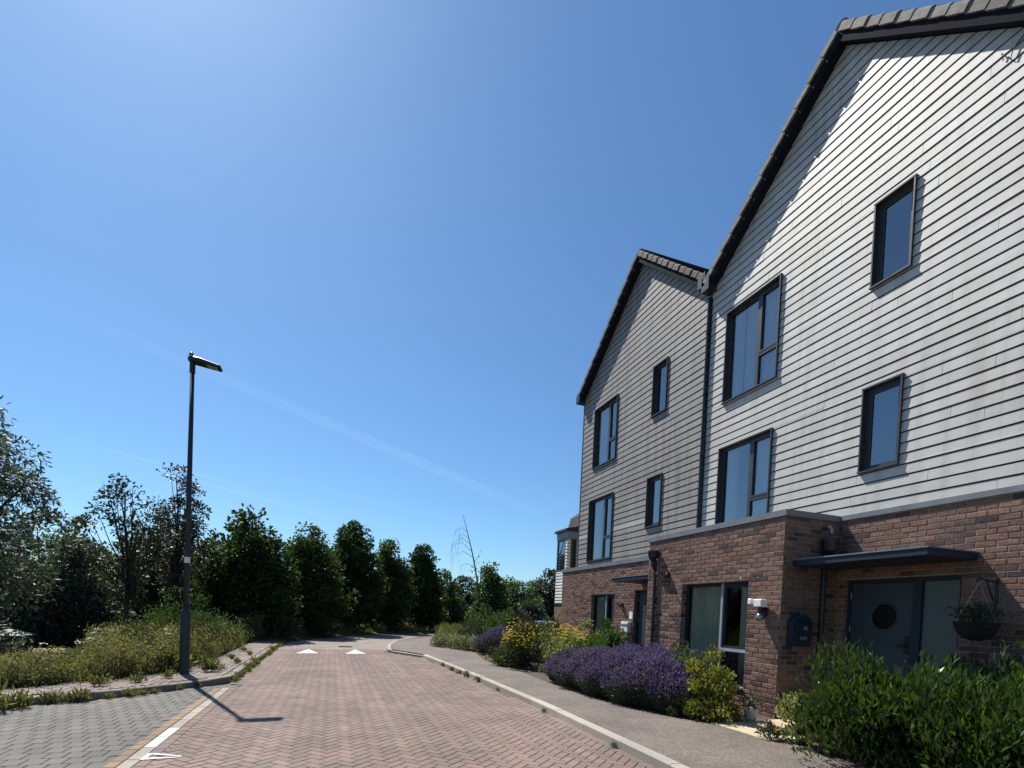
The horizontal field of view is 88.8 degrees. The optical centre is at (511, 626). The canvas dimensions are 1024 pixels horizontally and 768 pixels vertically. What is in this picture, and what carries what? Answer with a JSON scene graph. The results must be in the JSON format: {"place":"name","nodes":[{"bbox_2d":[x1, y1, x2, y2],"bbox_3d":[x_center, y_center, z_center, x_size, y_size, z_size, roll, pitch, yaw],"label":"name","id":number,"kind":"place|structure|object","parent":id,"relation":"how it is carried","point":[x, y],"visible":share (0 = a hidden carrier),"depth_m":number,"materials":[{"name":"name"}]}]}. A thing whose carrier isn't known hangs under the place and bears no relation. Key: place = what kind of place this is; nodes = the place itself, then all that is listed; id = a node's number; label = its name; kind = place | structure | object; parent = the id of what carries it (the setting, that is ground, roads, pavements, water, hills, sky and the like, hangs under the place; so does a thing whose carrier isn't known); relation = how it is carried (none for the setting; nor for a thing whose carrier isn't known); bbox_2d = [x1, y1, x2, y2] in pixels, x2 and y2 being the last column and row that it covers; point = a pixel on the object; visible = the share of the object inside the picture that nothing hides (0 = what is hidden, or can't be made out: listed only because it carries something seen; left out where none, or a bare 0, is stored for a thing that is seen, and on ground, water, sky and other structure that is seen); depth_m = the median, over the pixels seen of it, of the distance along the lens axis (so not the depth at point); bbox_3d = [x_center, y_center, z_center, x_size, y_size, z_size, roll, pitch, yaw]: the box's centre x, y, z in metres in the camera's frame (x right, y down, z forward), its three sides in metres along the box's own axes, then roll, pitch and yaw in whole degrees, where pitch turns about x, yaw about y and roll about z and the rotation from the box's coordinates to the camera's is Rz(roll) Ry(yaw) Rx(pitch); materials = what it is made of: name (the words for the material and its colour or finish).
{"place":"outdoors","nodes":[
{"label":"outdoors","id":0,"kind":"place"},
{"bbox_2d":[0,687,214,767],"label":"parking bay paving","id":1,"kind":"structure","parent":0,"point":[68,735],"depth_m":5.91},
{"bbox_2d":[0,679,15,709],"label":"weed","id":2,"kind":"object","parent":1,"relation":"on","point":[4,702],"visible":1,"depth_m":6.52,"materials":[{"name":"green plant"}]},
{"bbox_2d":[5,684,34,707],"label":"weed","id":3,"kind":"object","parent":1,"relation":"on","point":[20,700],"visible":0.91,"depth_m":6.76,"materials":[{"name":"green plant"}]},
{"bbox_2d":[36,688,68,703],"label":"weed","id":4,"kind":"object","parent":1,"relation":"on","point":[49,697],"visible":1,"depth_m":7.13,"materials":[{"name":"green plant"}]},
{"bbox_2d":[71,682,94,701],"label":"weed","id":5,"kind":"object","parent":1,"relation":"on","point":[83,695],"visible":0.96,"depth_m":7.37,"materials":[{"name":"green plant"}]},
{"bbox_2d":[0,641,274,696],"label":"path paving","id":6,"kind":"structure","parent":0,"point":[196,672],"depth_m":9.18,"materials":[{"name":"grey concrete"}]},
{"bbox_2d":[87,673,113,685],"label":"weed","id":7,"kind":"object","parent":6,"relation":"on","point":[96,679],"visible":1,"depth_m":8.11,"materials":[{"name":"green plant"}]},
{"bbox_2d":[179,352,222,673],"bbox_3d":[-5.886,-2.084,9.883,0.565,6.055,0.230,2,2,-19],"label":"street lamp","id":8,"kind":"object","parent":6,"relation":"on","point":[185,623],"visible":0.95,"depth_m":9.79,"materials":[{"name":"black metal"}]},
{"bbox_2d":[198,649,223,671],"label":"weed","id":9,"kind":"object","parent":6,"relation":"on","point":[207,665],"visible":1,"depth_m":10.31,"materials":[{"name":"green plant"}]},
{"bbox_2d":[1,615,468,710],"bbox_3d":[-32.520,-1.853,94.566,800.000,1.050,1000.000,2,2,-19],"label":"ground","id":10,"kind":"structure","parent":0,"point":[292,639],"depth_m":24.45,"materials":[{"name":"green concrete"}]},
{"bbox_2d":[0,629,37,660],"bbox_3d":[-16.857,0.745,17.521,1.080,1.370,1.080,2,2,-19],"label":"car","id":11,"kind":"object","parent":10,"relation":"on","point":[31,635],"visible":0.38,"depth_m":17.52,"materials":[{"name":"black metal"}]},
{"bbox_2d":[0,395,65,660],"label":"willow tree","id":12,"kind":"object","parent":10,"relation":"on","point":[9,571],"visible":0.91,"depth_m":15.00,"materials":[{"name":"green plant"}]},
{"bbox_2d":[0,507,124,644],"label":"willow bush","id":13,"kind":"object","parent":10,"relation":"on","point":[36,545],"visible":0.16,"depth_m":21.25,"materials":[{"name":"green plant"}]},
{"bbox_2d":[1,521,124,613],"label":"bushy tree","id":14,"kind":"object","parent":10,"relation":"on","point":[45,536],"visible":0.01,"depth_m":26.66,"materials":[{"name":"green plant"}]},
{"bbox_2d":[2,532,140,653],"bbox_3d":[-16.919,-0.934,20.300,4.130,5.534,3.855,1,2,-43],"label":"willow bush","id":15,"kind":"object","parent":10,"relation":"on","point":[87,591],"visible":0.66,"depth_m":19.46,"materials":[{"name":"green plant"}]},
{"bbox_2d":[65,472,182,628],"bbox_3d":[-10.987,-1.647,14.940,2.725,5.408,2.233,2,2,-19],"label":"slender tree","id":16,"kind":"object","parent":10,"relation":"on","point":[129,582],"visible":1,"depth_m":14.68,"materials":[{"name":"green plant"}]},
{"bbox_2d":[2,620,252,682],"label":"seed heads","id":17,"kind":"object","parent":10,"relation":"on","point":[122,653],"visible":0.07,"depth_m":9.26,"materials":[{"name":"plant"}]},
{"bbox_2d":[0,616,260,688],"bbox_3d":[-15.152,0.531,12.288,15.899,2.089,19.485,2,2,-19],"label":"meadow weeds","id":18,"kind":"object","parent":10,"relation":"on","point":[68,660],"visible":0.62,"depth_m":9.22,"materials":[{"name":"green plant"}]},
{"bbox_2d":[101,618,177,656],"bbox_3d":[-7.724,0.327,10.810,1.262,1.034,1.373,3,2,18],"label":"weedy bush","id":19,"kind":"object","parent":10,"relation":"on","point":[133,627],"visible":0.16,"depth_m":10.64,"materials":[{"name":"green plant"}]},
{"bbox_2d":[103,536,194,625],"bbox_3d":[-18.094,-1.769,26.427,4.982,6.012,4.895,2,2,-19],"label":"bushy tree","id":20,"kind":"object","parent":10,"relation":"on","point":[153,596],"visible":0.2,"depth_m":25.42,"materials":[{"name":"green plant"}]},
{"bbox_2d":[125,617,214,649],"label":"weedy bush","id":21,"kind":"object","parent":10,"relation":"on","point":[193,627],"visible":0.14,"depth_m":12.04,"materials":[{"name":"green plant"}]},
{"bbox_2d":[147,639,201,670],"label":"weed","id":22,"kind":"object","parent":10,"relation":"on","point":[175,664],"visible":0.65,"depth_m":10.06,"materials":[{"name":"green plant"}]},
{"bbox_2d":[132,462,220,615],"bbox_3d":[-12.791,-2.577,19.997,3.000,7.306,2.792,2,2,-19],"label":"slender tree","id":23,"kind":"object","parent":10,"relation":"on","point":[174,573],"visible":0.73,"depth_m":19.91,"materials":[{"name":"green plant"}]},
{"bbox_2d":[140,585,224,626],"bbox_3d":[-10.600,-0.341,16.959,2.499,1.952,2.637,3,1,13],"label":"weedy bush","id":24,"kind":"object","parent":10,"relation":"on","point":[163,614],"visible":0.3,"depth_m":16.82,"materials":[{"name":"green plant"}]},
{"bbox_2d":[156,501,230,614],"bbox_3d":[-13.909,-2.197,23.702,3.034,6.975,3.608,3,2,22],"label":"slender tree","id":25,"kind":"object","parent":10,"relation":"on","point":[199,560],"visible":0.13,"depth_m":23.13,"materials":[{"name":"green plant"}]},
{"bbox_2d":[155,614,231,653],"bbox_3d":[-8.468,0.176,13.816,1.879,1.111,2.370,2,2,-34],"label":"weedy bush","id":26,"kind":"object","parent":10,"relation":"on","point":[211,628],"visible":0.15,"depth_m":13.68,"materials":[{"name":"green plant"}]},
{"bbox_2d":[178,610,247,643],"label":"weedy bush","id":27,"kind":"object","parent":10,"relation":"on","point":[197,614],"visible":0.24,"depth_m":15.71,"materials":[{"name":"green plant"}]},
{"bbox_2d":[182,503,303,636],"bbox_3d":[-10.946,-2.264,21.512,4.544,5.563,4.227,2,2,-19],"label":"broadleaf tree","id":28,"kind":"object","parent":10,"relation":"on","point":[247,578],"visible":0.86,"depth_m":20.75,"materials":[{"name":"green plant"}]},
{"bbox_2d":[227,613,268,640],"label":"weedy bush","id":29,"kind":"object","parent":10,"relation":"on","point":[257,632],"visible":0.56,"depth_m":19.08,"materials":[{"name":"green plant"}]},
{"bbox_2d":[277,521,360,634],"bbox_3d":[-9.838,-2.202,25.279,4.370,5.618,4.077,4,2,36],"label":"broadleaf tree","id":30,"kind":"object","parent":10,"relation":"on","point":[319,579],"visible":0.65,"depth_m":24.56,"materials":[{"name":"green plant"}]},
{"bbox_2d":[306,615,344,636],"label":"weedy bush","id":31,"kind":"object","parent":10,"relation":"on","point":[326,627],"visible":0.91,"depth_m":24.45,"materials":[{"name":"green plant"}]},
{"bbox_2d":[327,519,390,631],"bbox_3d":[-8.871,-2.735,29.367,4.219,6.657,4.106,2,2,-19],"label":"broadleaf tree","id":32,"kind":"object","parent":10,"relation":"on","point":[353,547],"visible":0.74,"depth_m":28.77,"materials":[{"name":"green plant"}]},
{"bbox_2d":[371,537,418,630],"bbox_3d":[-7.634,-2.575,33.053,3.672,6.282,3.979,4,2,39],"label":"broadleaf tree","id":33,"kind":"object","parent":10,"relation":"on","point":[395,611],"visible":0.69,"depth_m":32.28,"materials":[{"name":"green plant"}]},
{"bbox_2d":[403,543,447,629],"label":"broadleaf tree","id":34,"kind":"object","parent":10,"relation":"on","point":[425,611],"visible":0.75,"depth_m":35.87,"materials":[{"name":"green plant"}]},
{"bbox_2d":[422,568,467,628],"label":"bushy tree","id":35,"kind":"object","parent":10,"relation":"on","point":[455,612],"visible":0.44,"depth_m":40.83,"materials":[{"name":"green plant"}]},
{"bbox_2d":[444,575,481,624],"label":"bushy tree","id":36,"kind":"object","parent":10,"relation":"on","point":[468,597],"visible":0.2,"depth_m":44.52,"materials":[{"name":"green plant"}]},
{"bbox_2d":[464,562,512,622],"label":"bushy tree","id":37,"kind":"object","parent":10,"relation":"on","point":[494,589],"visible":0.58,"depth_m":34.94,"materials":[{"name":"green plant"}]},
{"bbox_2d":[502,575,548,616],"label":"bushy tree","id":38,"kind":"object","parent":10,"relation":"on","point":[513,592],"visible":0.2,"depth_m":39.42,"materials":[{"name":"green plant"}]},
{"bbox_2d":[511,599,548,621],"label":"bushy tree","id":39,"kind":"object","parent":10,"relation":"on","point":[529,610],"visible":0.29,"depth_m":34.67,"materials":[{"name":"green plant"}]},
{"bbox_2d":[532,568,556,620],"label":"bushy tree","id":40,"kind":"object","parent":10,"relation":"on","point":[549,588],"visible":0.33,"depth_m":45.15,"materials":[{"name":"green plant"}]},
{"bbox_2d":[423,655,689,767],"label":"kerb","id":41,"kind":"structure","parent":10,"relation":"on","point":[646,755],"depth_m":6.88,"materials":[{"name":"concrete"}]},
{"bbox_2d":[554,513,578,622],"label":"rendered house","id":42,"kind":"structure","parent":10,"relation":"on","point":[566,556],"depth_m":22.29,"materials":[{"name":"white paint"}]},
{"bbox_2d":[556,539,566,572],"bbox_3d":[2.146,-3.001,22.416,0.104,1.450,0.890,2,2,-19],"label":"window","id":43,"kind":"structure","parent":42,"relation":"in","point":[562,555],"depth_m":22.54,"materials":[{"name":"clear glass"}]},
{"bbox_2d":[570,538,576,567],"bbox_3d":[2.565,-2.945,21.906,0.260,1.500,0.070,2,2,-19],"label":"window","id":44,"kind":"structure","parent":42,"relation":"in","point":[573,553],"depth_m":21.89,"materials":[{"name":"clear glass"}]},
{"bbox_2d":[560,248,730,648],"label":"terraced house","id":45,"kind":"structure","parent":10,"relation":"on","point":[639,397],"depth_m":13.74,"materials":[{"name":"paint"}]},
{"bbox_2d":[586,492,613,561],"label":"window","id":46,"kind":"structure","parent":45,"relation":"in","point":[600,512],"depth_m":16.10,"materials":[{"name":"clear glass"}]},
{"bbox_2d":[589,594,614,633],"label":"window","id":47,"kind":"structure","parent":45,"relation":"in","point":[603,604],"depth_m":15.65,"materials":[{"name":"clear glass"}]},
{"bbox_2d":[591,394,618,469],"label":"window","id":48,"kind":"structure","parent":45,"relation":"in","point":[605,416],"depth_m":15.90,"materials":[{"name":"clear glass"}]},
{"bbox_2d":[637,593,646,648],"bbox_3d":[3.430,0.168,13.192,0.056,2.056,0.892,2,2,-19],"label":"door","id":49,"kind":"structure","parent":45,"relation":"in","point":[643,596],"depth_m":13.43,"materials":[{"name":"blue paint"}]},
{"bbox_2d":[644,473,662,527],"bbox_3d":[3.579,-3.111,12.985,0.231,1.410,0.632,2,2,-19],"label":"window","id":50,"kind":"structure","parent":45,"relation":"in","point":[653,486],"depth_m":13.18,"materials":[{"name":"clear glass"}]},
{"bbox_2d":[650,356,669,417],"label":"window","id":51,"kind":"structure","parent":45,"relation":"in","point":[660,370],"depth_m":13.12,"materials":[{"name":"clear glass"}]},
{"bbox_2d":[645,0,1023,718],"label":"terraced house","id":52,"kind":"structure","parent":10,"relation":"on","point":[861,468],"depth_m":7.84,"materials":[{"name":"paint"}]},
{"bbox_2d":[684,582,748,689],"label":"window","id":53,"kind":"structure","parent":52,"relation":"in","point":[716,614],"depth_m":9.75,"materials":[{"name":"glass"}]},
{"bbox_2d":[721,273,782,404],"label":"window","id":54,"kind":"structure","parent":52,"relation":"in","point":[752,331],"depth_m":10.24,"materials":[{"name":"clear glass"}]},
{"bbox_2d":[747,599,767,620],"bbox_3d":[3.841,-0.265,8.166,0.180,0.350,0.285,2,2,-19],"label":"security light","id":55,"kind":"object","parent":52,"relation":"attached to","point":[761,604],"visible":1,"depth_m":8.07,"materials":[{"name":"white plastic"}]},
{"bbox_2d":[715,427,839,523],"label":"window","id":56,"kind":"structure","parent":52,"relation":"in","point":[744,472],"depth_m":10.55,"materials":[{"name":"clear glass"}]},
{"bbox_2d":[786,615,811,646],"bbox_3d":[4.345,0.054,7.901,0.360,0.470,0.142,2,2,-19],"label":"post box","id":57,"kind":"object","parent":52,"relation":"attached to","point":[799,630],"visible":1,"depth_m":7.84,"materials":[{"name":"blue paint"}]},
{"bbox_2d":[856,373,904,473],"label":"window","id":58,"kind":"structure","parent":52,"relation":"in","point":[881,421],"depth_m":7.87,"materials":[{"name":"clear glass"}]},
{"bbox_2d":[849,582,912,687],"bbox_3d":[5.329,0.390,7.646,0.105,2.056,0.919,2,2,-19],"label":"door","id":59,"kind":"structure","parent":52,"relation":"in","point":[880,612],"depth_m":7.57,"materials":[{"name":"blue paint"}]},
{"bbox_2d":[868,173,918,289],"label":"window","id":60,"kind":"structure","parent":52,"relation":"in","point":[894,223],"depth_m":7.78,"materials":[{"name":"clear glass"}]},
{"bbox_2d":[943,577,1013,640],"bbox_3d":[5.400,-0.211,6.131,0.629,0.740,0.577,3,2,21],"label":"hanging basket","id":61,"kind":"object","parent":52,"relation":"attached to","point":[981,629],"visible":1,"depth_m":6.04,"materials":[{"name":"wicker"}]},
{"bbox_2d":[88,650,630,760],"bbox_3d":[-4.256,0.969,14.303,17.980,0.001,48.910,2,1,0],"label":"road base","id":62,"kind":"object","parent":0,"point":[229,685],"visible":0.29,"depth_m":9.25,"materials":[{"name":"grey concrete"}]},
{"bbox_2d":[0,643,277,710],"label":"kerb","id":63,"kind":"structure","parent":62,"relation":"on","point":[168,687],"depth_m":8.51,"materials":[{"name":"concrete"}]},
{"bbox_2d":[86,686,217,765],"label":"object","id":64,"kind":"object","parent":62,"relation":"on","point":[110,759],"visible":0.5,"depth_m":5.97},
{"bbox_2d":[143,728,179,747],"bbox_3d":[-3.791,1.198,5.685,0.116,0.016,0.896,2,2,-19],"label":"painted parking line","id":65,"kind":"object","parent":62,"relation":"on","point":[156,742],"visible":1,"depth_m":5.64,"materials":[{"name":"white paint"}]},
{"bbox_2d":[102,688,221,767],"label":"bay edging strip","id":66,"kind":"object","parent":62,"relation":"on","point":[128,753],"visible":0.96,"depth_m":5.76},
{"bbox_2d":[116,688,229,767],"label":"parking line","id":67,"kind":"object","parent":62,"relation":"on","point":[133,760],"visible":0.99,"depth_m":6.32,"materials":[{"name":"white paint"}]},
{"bbox_2d":[132,689,236,767],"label":"road filler","id":68,"kind":"object","parent":62,"relation":"on","point":[148,765],"visible":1,"depth_m":5.92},
{"bbox_2d":[259,620,460,638],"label":"verge grass","id":69,"kind":"structure","parent":0,"point":[345,630],"depth_m":28.79,"materials":[{"name":"green plant"}]},
{"bbox_2d":[278,634,471,649],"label":"road","id":70,"kind":"structure","parent":0,"point":[374,642],"depth_m":21.59,"materials":[{"name":"grey asphalt"}]},
{"bbox_2d":[133,648,654,767],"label":"road paving","id":71,"kind":"structure","parent":0,"point":[294,708],"depth_m":6.73,"materials":[{"name":"red brick"}]},
{"bbox_2d":[0,0,962,595],"label":"sky","id":72,"kind":"structure","parent":0,"point":[404,238],"materials":[{"name":"blue"}]},
{"bbox_2d":[391,635,847,767],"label":"pavement","id":73,"kind":"structure","parent":0,"point":[690,743],"depth_m":6.74,"materials":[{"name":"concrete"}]},
{"bbox_2d":[429,627,458,646],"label":"bush","id":74,"kind":"object","parent":73,"relation":"on","point":[440,640],"visible":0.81,"depth_m":20.20,"materials":[{"name":"green plant"}]},
{"bbox_2d":[431,637,909,767],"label":"planting bed","id":75,"kind":"object","parent":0,"point":[848,762],"visible":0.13,"depth_m":8.01,"materials":[{"name":"soil"}]},
{"bbox_2d":[433,621,462,639],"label":"grassy shrub","id":76,"kind":"object","parent":75,"relation":"on","point":[447,627],"visible":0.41,"depth_m":22.91,"materials":[{"name":"green plant"}]},
{"bbox_2d":[449,516,487,613],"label":"birch tree","id":77,"kind":"object","parent":75,"relation":"on","point":[478,587],"visible":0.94,"depth_m":27.18,"materials":[{"name":"grey plant"}]},
{"bbox_2d":[458,634,478,650],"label":"bush","id":78,"kind":"object","parent":75,"relation":"on","point":[466,642],"visible":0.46,"depth_m":18.89,"materials":[{"name":"green plant"}]},
{"bbox_2d":[450,620,488,637],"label":"dark shrub","id":79,"kind":"object","parent":75,"relation":"on","point":[471,626],"visible":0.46,"depth_m":22.03,"materials":[{"name":"green plant"}]},
{"bbox_2d":[468,604,513,635],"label":"loose shrub","id":80,"kind":"object","parent":75,"relation":"on","point":[490,622],"visible":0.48,"depth_m":21.95,"materials":[{"name":"green plant"}]},
{"bbox_2d":[481,625,508,655],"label":"lavender bush","id":81,"kind":"object","parent":75,"relation":"on","point":[492,638],"visible":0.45,"depth_m":16.70,"materials":[{"name":"purple plant"}]},
{"bbox_2d":[485,616,562,668],"bbox_3d":[0.419,0.381,14.028,2.146,1.432,2.420,2,2,-19],"label":"hypericum shrub","id":82,"kind":"object","parent":75,"relation":"on","point":[517,647],"visible":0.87,"depth_m":13.51,"materials":[{"name":"yellow plant"}]},
{"bbox_2d":[545,645,586,679],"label":"lavender bush","id":83,"kind":"object","parent":75,"relation":"on","point":[570,653],"visible":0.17,"depth_m":10.74,"materials":[{"name":"purple plant"}]},
{"bbox_2d":[534,618,602,656],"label":"hypericum shrub","id":84,"kind":"object","parent":75,"relation":"on","point":[566,636],"visible":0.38,"depth_m":12.89,"materials":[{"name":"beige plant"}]},
{"bbox_2d":[551,657,587,687],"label":"lavender bush","id":85,"kind":"object","parent":75,"relation":"on","point":[566,681],"visible":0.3,"depth_m":10.15,"materials":[{"name":"purple plant"}]},
{"bbox_2d":[565,646,608,689],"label":"lavender bush","id":86,"kind":"object","parent":75,"relation":"on","point":[589,653],"visible":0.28,"depth_m":9.82,"materials":[{"name":"purple plant"}]},
{"bbox_2d":[574,660,611,695],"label":"lavender bush","id":87,"kind":"object","parent":75,"relation":"on","point":[584,686],"visible":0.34,"depth_m":9.28,"materials":[{"name":"purple plant"}]},
{"bbox_2d":[573,617,628,650],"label":"leafy shrub","id":88,"kind":"object","parent":75,"relation":"on","point":[607,639],"visible":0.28,"depth_m":12.27,"materials":[{"name":"green plant"}]},
{"bbox_2d":[584,649,645,697],"bbox_3d":[1.965,0.817,9.131,1.322,0.865,1.293,2,2,-19],"label":"lavender bush","id":89,"kind":"object","parent":75,"relation":"on","point":[617,658],"visible":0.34,"depth_m":9.02,"materials":[{"name":"purple plant"}]},
{"bbox_2d":[600,664,648,704],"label":"lavender bush","id":90,"kind":"object","parent":75,"relation":"on","point":[614,692],"visible":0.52,"depth_m":8.50,"materials":[{"name":"purple plant"}]},
{"bbox_2d":[634,642,671,654],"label":"lavender bush","id":91,"kind":"object","parent":75,"relation":"on","point":[649,647],"visible":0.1,"depth_m":9.79,"materials":[{"name":"purple plant"}]},
{"bbox_2d":[616,654,691,707],"bbox_3d":[2.361,0.855,8.364,1.307,0.858,1.263,2,2,-19],"label":"lavender bush","id":92,"kind":"object","parent":75,"relation":"on","point":[657,668],"visible":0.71,"depth_m":8.17,"materials":[{"name":"purple plant"}]},
{"bbox_2d":[643,670,695,713],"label":"lavender bush","id":93,"kind":"object","parent":75,"relation":"on","point":[662,703],"visible":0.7,"depth_m":7.84,"materials":[{"name":"purple plant"}]},
{"bbox_2d":[660,638,711,671],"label":"leafy shrub","id":94,"kind":"object","parent":75,"relation":"on","point":[686,655],"visible":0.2,"depth_m":8.52,"materials":[{"name":"green plant"}]},
{"bbox_2d":[666,692,734,723],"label":"euonymus shrub","id":95,"kind":"object","parent":75,"relation":"on","point":[692,704],"visible":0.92,"depth_m":7.45,"materials":[{"name":"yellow plant"}]},
{"bbox_2d":[684,644,748,720],"bbox_3d":[2.986,0.799,7.812,0.940,1.130,1.137,2,1,-3],"label":"euonymus shrub","id":96,"kind":"object","parent":75,"relation":"on","point":[716,680],"visible":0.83,"depth_m":7.58,"materials":[{"name":"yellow plant"}]},
{"bbox_2d":[738,690,767,720],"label":"potted plant","id":97,"kind":"object","parent":75,"relation":"on","point":[752,712],"visible":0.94,"depth_m":7.56,"materials":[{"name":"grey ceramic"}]},
{"bbox_2d":[711,719,810,742],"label":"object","id":98,"kind":"structure","parent":75,"relation":"on","point":[747,727],"depth_m":7.12,"materials":[{"name":"beige stone"}]},
{"bbox_2d":[753,718,792,741],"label":"silver plant","id":99,"kind":"object","parent":75,"relation":"on","point":[769,727],"visible":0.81,"depth_m":6.38,"materials":[{"name":"grey plant"}]},
{"bbox_2d":[774,689,824,745],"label":"flowering shrub","id":100,"kind":"object","parent":75,"relation":"on","point":[791,709],"visible":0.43,"depth_m":6.15,"materials":[{"name":"green plant"}]},
{"bbox_2d":[777,635,1002,767],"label":"laurel bush","id":101,"kind":"object","parent":75,"relation":"on","point":[852,717],"visible":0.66,"depth_m":5.40,"materials":[{"name":"green plant"}]},
{"bbox_2d":[881,663,1023,767],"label":"laurel bush","id":102,"kind":"object","parent":75,"relation":"on","point":[984,737],"visible":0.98,"depth_m":4.69,"materials":[{"name":"green plant"}]},
{"bbox_2d":[889,631,1023,711],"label":"laurel bush","id":103,"kind":"object","parent":75,"relation":"on","point":[1012,680],"visible":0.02,"depth_m":5.65,"materials":[{"name":"green plant"}]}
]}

